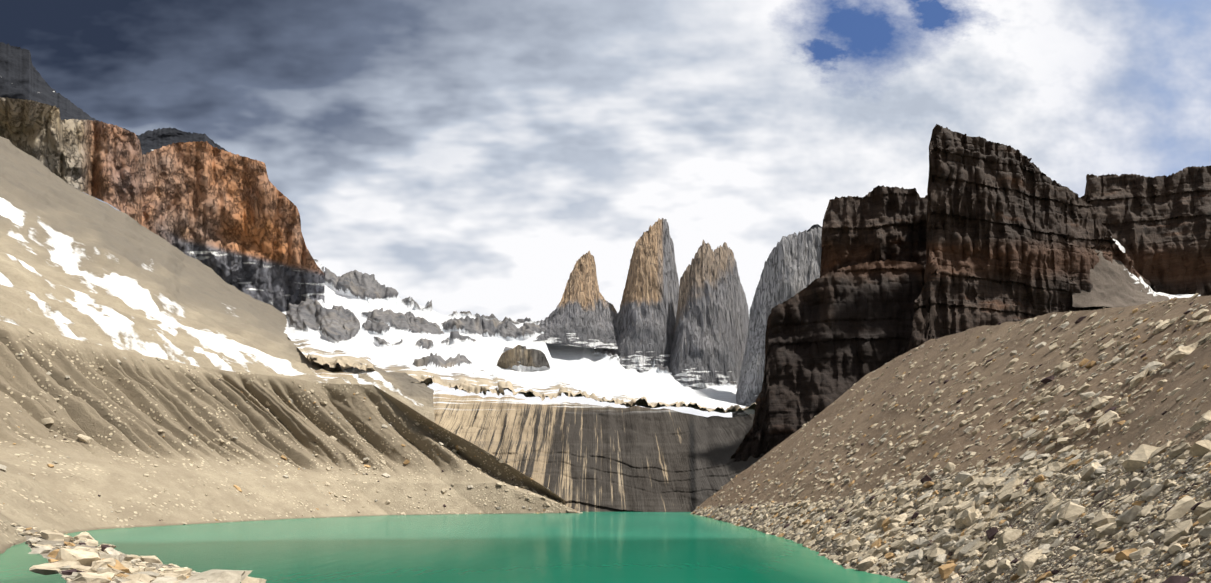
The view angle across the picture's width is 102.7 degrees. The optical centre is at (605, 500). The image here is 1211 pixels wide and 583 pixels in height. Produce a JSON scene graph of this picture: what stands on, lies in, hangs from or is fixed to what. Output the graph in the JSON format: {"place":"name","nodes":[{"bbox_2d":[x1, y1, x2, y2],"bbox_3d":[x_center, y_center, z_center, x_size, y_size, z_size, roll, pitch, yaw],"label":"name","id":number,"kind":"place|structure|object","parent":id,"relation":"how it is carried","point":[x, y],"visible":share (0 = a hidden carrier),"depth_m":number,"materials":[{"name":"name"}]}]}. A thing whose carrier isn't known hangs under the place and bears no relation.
{"place":"outdoors","nodes":[
{"label":"outdoors","id":0,"kind":"place"},
{"bbox_2d":[15,526,191,582],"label":"rocky shore","id":1,"kind":"structure","parent":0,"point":[53,543],"depth_m":13.02,"materials":[{"name":"beige stone"}]},
{"bbox_2d":[0,42,227,154],"bbox_3d":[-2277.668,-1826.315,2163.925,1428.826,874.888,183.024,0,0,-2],"label":"distant mountain","id":2,"kind":"structure","parent":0,"point":[21,77],"depth_m":2200.00,"materials":[{"name":"stone"}]},
{"bbox_2d":[0,97,324,311],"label":"cliff rock","id":3,"kind":"object","parent":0,"point":[230,218],"visible":0.96,"depth_m":712.71,"materials":[{"name":"stone"}]},
{"bbox_2d":[0,136,434,422],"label":"snowy slope","id":4,"kind":"structure","parent":0,"point":[76,264],"depth_m":370.58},
{"bbox_2d":[0,321,577,553],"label":"moraine slope","id":5,"kind":"structure","parent":0,"point":[94,403],"depth_m":177.72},
{"bbox_2d":[0,293,1210,582],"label":"loose boulders","id":6,"kind":"object","parent":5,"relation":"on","point":[976,517],"visible":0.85,"depth_m":37.55,"materials":[{"name":"stone"}]},
{"bbox_2d":[0,512,909,582],"bbox_3d":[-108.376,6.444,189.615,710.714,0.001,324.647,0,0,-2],"label":"lake","id":7,"kind":"structure","parent":0,"point":[635,547],"depth_m":62.62,"materials":[{"name":"liquid"}]},
{"bbox_2d":[282,259,755,414],"bbox_3d":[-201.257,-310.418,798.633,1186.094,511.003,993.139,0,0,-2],"label":"snowfield","id":8,"kind":"structure","parent":0,"point":[367,321],"depth_m":696.04,"materials":[{"name":"white snow"}]},
{"bbox_2d":[497,345,549,371],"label":"rock outcrop","id":9,"kind":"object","parent":8,"relation":"on","point":[518,358],"visible":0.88,"depth_m":588.38,"materials":[{"name":"stone"}]},
{"bbox_2d":[534,251,617,348],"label":"rock spire","id":10,"kind":"object","parent":8,"relation":"on","point":[584,313],"visible":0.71,"depth_m":1249.96,"materials":[{"name":"stone"}]},
{"bbox_2d":[596,218,678,371],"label":"rock","id":11,"kind":"object","parent":8,"relation":"on","point":[645,320],"visible":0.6,"depth_m":1275.70,"materials":[{"name":"stone"}]},
{"bbox_2d":[668,239,748,388],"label":"rock spire","id":12,"kind":"structure","parent":8,"relation":"on","point":[710,334],"depth_m":1226.72,"materials":[{"name":"stone"}]},
{"bbox_2d":[732,227,821,416],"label":"rock spire","id":13,"kind":"structure","parent":8,"relation":"on","point":[792,263],"depth_m":1058.85,"materials":[{"name":"stone"}]},
{"bbox_2d":[310,368,763,511],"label":"rock wall","id":14,"kind":"structure","parent":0,"point":[584,457],"depth_m":328.88,"materials":[{"name":"stone"}]},
{"bbox_2d":[0,0,1210,416],"label":"sky","id":15,"kind":"structure","parent":0,"point":[459,155],"materials":[{"name":"white"}]},
{"bbox_2d":[807,224,820,231],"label":"rock peak","id":16,"kind":"structure","parent":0,"point":[813,226],"depth_m":1480.36,"materials":[{"name":"stone"}]},
{"bbox_2d":[731,259,924,461],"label":"cliff rock","id":17,"kind":"object","parent":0,"point":[831,337],"visible":0.4,"depth_m":292.14,"materials":[{"name":"stone"}]},
{"bbox_2d":[820,185,927,277],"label":"cliff rock","id":18,"kind":"object","parent":17,"relation":"on","point":[881,223],"visible":0.27,"depth_m":329.14,"materials":[{"name":"stone"}]},
{"bbox_2d":[692,295,1210,582],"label":"scree slope","id":19,"kind":"structure","parent":0,"point":[1047,359],"depth_m":57.81,"materials":[{"name":"brown gravel"}]},
{"bbox_2d":[908,124,1157,350],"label":"cliff rock","id":20,"kind":"object","parent":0,"point":[1013,235],"visible":0.65,"depth_m":283.05,"materials":[{"name":"stone"}]},
{"bbox_2d":[1072,239,1199,307],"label":"scree slope","id":21,"kind":"structure","parent":0,"point":[1115,283],"depth_m":295.06,"materials":[{"name":"grey gravel"}]},
{"bbox_2d":[1080,165,1210,295],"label":"cliff rock","id":22,"kind":"object","parent":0,"point":[1158,228],"visible":0.69,"depth_m":315.20,"materials":[{"name":"stone"}]}
]}

